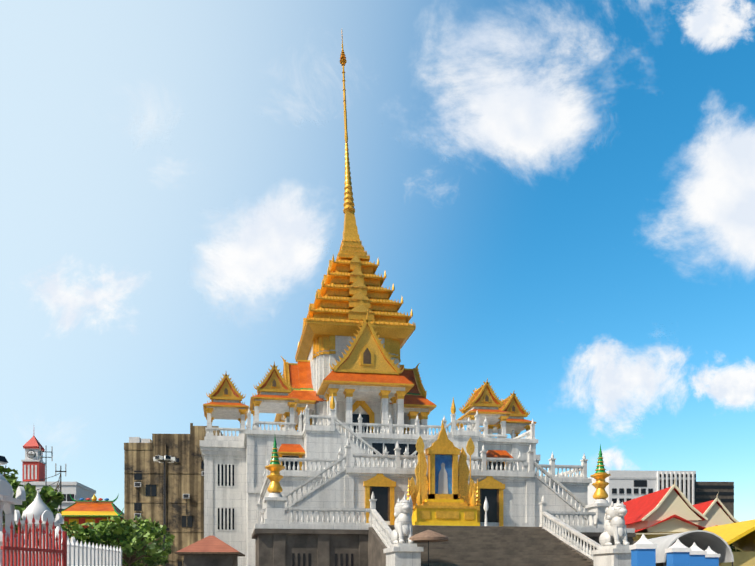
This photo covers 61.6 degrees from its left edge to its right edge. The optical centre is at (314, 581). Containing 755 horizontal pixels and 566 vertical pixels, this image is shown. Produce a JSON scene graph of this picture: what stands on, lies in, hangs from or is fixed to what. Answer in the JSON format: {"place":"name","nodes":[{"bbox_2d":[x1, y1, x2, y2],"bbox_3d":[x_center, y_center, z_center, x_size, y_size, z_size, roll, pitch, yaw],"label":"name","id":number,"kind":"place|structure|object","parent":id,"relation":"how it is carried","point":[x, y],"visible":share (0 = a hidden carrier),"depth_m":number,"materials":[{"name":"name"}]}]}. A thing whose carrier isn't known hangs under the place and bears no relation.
{"place":"outdoors","nodes":[
{"label":"outdoors","id":0,"kind":"place"},
{"bbox_2d":[30,271,138,330],"bbox_3d":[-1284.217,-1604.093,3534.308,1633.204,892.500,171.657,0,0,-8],"label":"cloud","id":1,"kind":"structure","parent":0,"point":[55,292],"depth_m":3533.11,"materials":[{"name":"white"}]},
{"bbox_2d":[124,423,222,565],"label":"apartment building","id":2,"kind":"structure","parent":0,"point":[143,485],"depth_m":77.51,"materials":[{"name":"concrete"}]},
{"bbox_2d":[131,113,263,212],"bbox_3d":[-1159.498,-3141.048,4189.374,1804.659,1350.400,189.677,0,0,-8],"label":"cloud","id":3,"kind":"structure","parent":0,"point":[163,146],"depth_m":4192.88,"materials":[{"name":"white"}]},
{"bbox_2d":[189,239,232,323],"bbox_3d":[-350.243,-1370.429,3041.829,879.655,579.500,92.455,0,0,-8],"label":"cloud","id":4,"kind":"structure","parent":0,"point":[206,281],"depth_m":3036.28,"materials":[{"name":"white"}]},
{"bbox_2d":[199,187,328,299],"bbox_3d":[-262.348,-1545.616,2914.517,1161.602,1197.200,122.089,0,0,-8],"label":"cloud","id":5,"kind":"structure","parent":0,"point":[276,244],"depth_m":2915.67,"materials":[{"name":"white"}]},
{"bbox_2d":[297,120,456,162],"bbox_3d":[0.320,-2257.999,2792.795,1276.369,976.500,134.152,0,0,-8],"label":"cloud","id":6,"kind":"structure","parent":0,"point":[431,143],"depth_m":2809.49,"materials":[{"name":"white"}]},
{"bbox_2d":[0,0,754,521],"label":"sky","id":7,"kind":"structure","parent":0,"point":[506,279],"materials":[{"name":"blue"}]},
{"bbox_2d":[424,24,602,166],"bbox_3d":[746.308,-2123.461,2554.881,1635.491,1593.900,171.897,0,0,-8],"label":"cloud","id":8,"kind":"structure","parent":0,"point":[518,114],"depth_m":2556.21,"materials":[{"name":"white"}]},
{"bbox_2d":[496,46,657,174],"bbox_3d":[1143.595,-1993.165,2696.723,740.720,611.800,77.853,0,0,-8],"label":"cloud","id":9,"kind":"structure","parent":0,"point":[588,98],"depth_m":2698.03,"materials":[{"name":"white"}]},
{"bbox_2d":[602,449,628,469],"bbox_3d":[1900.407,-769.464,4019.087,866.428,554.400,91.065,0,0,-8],"label":"cloud","id":10,"kind":"structure","parent":0,"point":[611,457],"depth_m":4019.22,"materials":[{"name":"white"}]},
{"bbox_2d":[568,320,685,431],"bbox_3d":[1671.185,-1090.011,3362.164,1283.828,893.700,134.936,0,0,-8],"label":"cloud","id":11,"kind":"structure","parent":0,"point":[619,379],"depth_m":3361.27,"materials":[{"name":"white"}]},
{"bbox_2d":[588,470,733,516],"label":"modern blocks","id":12,"kind":"structure","parent":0,"point":[625,485],"depth_m":213.50,"materials":[{"name":"concrete"}]},
{"bbox_2d":[636,10,754,268],"bbox_3d":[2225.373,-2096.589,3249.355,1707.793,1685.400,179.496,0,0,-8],"label":"cloud","id":13,"kind":"structure","parent":0,"point":[717,190],"depth_m":3246.06,"materials":[{"name":"white"}]},
{"bbox_2d":[636,361,754,434],"bbox_3d":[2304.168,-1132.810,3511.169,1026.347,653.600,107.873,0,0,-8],"label":"cloud","id":14,"kind":"structure","parent":0,"point":[733,385],"depth_m":3511.47,"materials":[{"name":"white"}]},
{"bbox_2d":[682,0,754,49],"bbox_3d":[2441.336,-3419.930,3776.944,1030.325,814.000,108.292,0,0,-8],"label":"cloud","id":15,"kind":"structure","parent":0,"point":[710,24],"depth_m":3775.96,"materials":[{"name":"white"}]},
{"bbox_2d":[729,544,741,551],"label":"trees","id":16,"kind":"object","parent":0,"point":[734,550],"depth_m":71.36,"materials":[{"name":"plant"}]},
{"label":"forecourt pavement","id":17,"kind":"structure","parent":0,"visible":0},
{"bbox_2d":[1,514,66,565],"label":"red fence","id":18,"kind":"object","parent":17,"relation":"on","point":[51,550],"visible":1,"depth_m":16.23,"materials":[{"name":"metal"}]},
{"bbox_2d":[0,473,75,565],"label":"gate pillars","id":19,"kind":"structure","parent":17,"relation":"on","point":[37,507],"depth_m":23.51,"materials":[{"name":"stone"}]},
{"bbox_2d":[61,538,122,565],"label":"white picket fence","id":20,"kind":"object","parent":17,"relation":"on","point":[81,554],"depth_m":29.61,"materials":[{"name":"wood"}]},
{"bbox_2d":[409,530,447,565],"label":"parasol","id":21,"kind":"object","parent":17,"relation":"on","point":[428,536],"visible":0.92,"depth_m":29.62,"materials":[{"name":"fabric"}]},
{"bbox_2d":[629,534,719,565],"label":"tents","id":22,"kind":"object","parent":17,"relation":"on","point":[643,548],"depth_m":26.65,"materials":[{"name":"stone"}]},
{"bbox_3d":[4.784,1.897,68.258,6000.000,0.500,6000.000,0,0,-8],"label":"ground","id":23,"kind":"structure","parent":0,"visible":0},
{"bbox_2d":[0,446,65,525],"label":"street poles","id":24,"kind":"object","parent":23,"relation":"on","point":[3,460],"visible":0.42,"depth_m":59.27,"materials":[{"name":"metal"}]},
{"bbox_2d":[16,436,95,545],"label":"clock tower","id":25,"kind":"structure","parent":23,"relation":"on","point":[33,467],"depth_m":149.06,"materials":[{"name":"stone"}]},
{"bbox_2d":[38,493,123,540],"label":"pavilion roof","id":26,"kind":"structure","parent":23,"relation":"on","point":[82,512],"depth_m":92.41,"materials":[{"name":"tile"}]},
{"bbox_2d":[0,465,174,565],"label":"trees","id":27,"kind":"object","parent":23,"relation":"on","point":[141,546],"visible":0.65,"depth_m":45.44,"materials":[{"name":"plant"}]},
{"bbox_2d":[153,455,175,557],"bbox_3d":[-12.312,-4.290,51.658,1.832,11.850,1.807,0,0,-8],"label":"floodlight mast","id":28,"kind":"object","parent":23,"relation":"on","point":[165,459],"visible":0.96,"depth_m":51.58,"materials":[{"name":"metal"}]},
{"bbox_2d":[175,536,244,565],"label":"ticket hut","id":29,"kind":"object","parent":23,"relation":"on","point":[210,551],"visible":1,"depth_m":38.33,"materials":[{"name":"tile"}]},
{"bbox_2d":[200,36,635,565],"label":"temple","id":30,"kind":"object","parent":23,"relation":"on","point":[335,493],"visible":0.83,"depth_m":50.48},
{"bbox_2d":[206,323,531,457],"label":"temple roof tiles","id":31,"kind":"object","parent":30,"relation":"attached to","point":[300,374],"visible":0.21,"depth_m":60.41,"materials":[{"name":"orange tile"}]},
{"bbox_2d":[407,419,488,525],"bbox_3d":[8.079,-6.828,39.456,5.152,6.910,2.184,0,0,-8],"label":"shrine","id":32,"kind":"object","parent":30,"relation":"on","point":[449,499],"visible":0.94,"depth_m":39.34,"materials":[{"name":"metal"}]},
{"bbox_2d":[633,530,733,565],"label":"vaulted canopy","id":33,"kind":"object","parent":23,"relation":"on","point":[703,540],"visible":0.46,"depth_m":48.31,"materials":[{"name":"metal"}]},
{"bbox_2d":[623,479,754,565],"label":"monastery halls","id":34,"kind":"object","parent":23,"relation":"on","point":[672,509],"visible":0.35,"depth_m":85.12,"materials":[{"name":"tile"}]}
]}

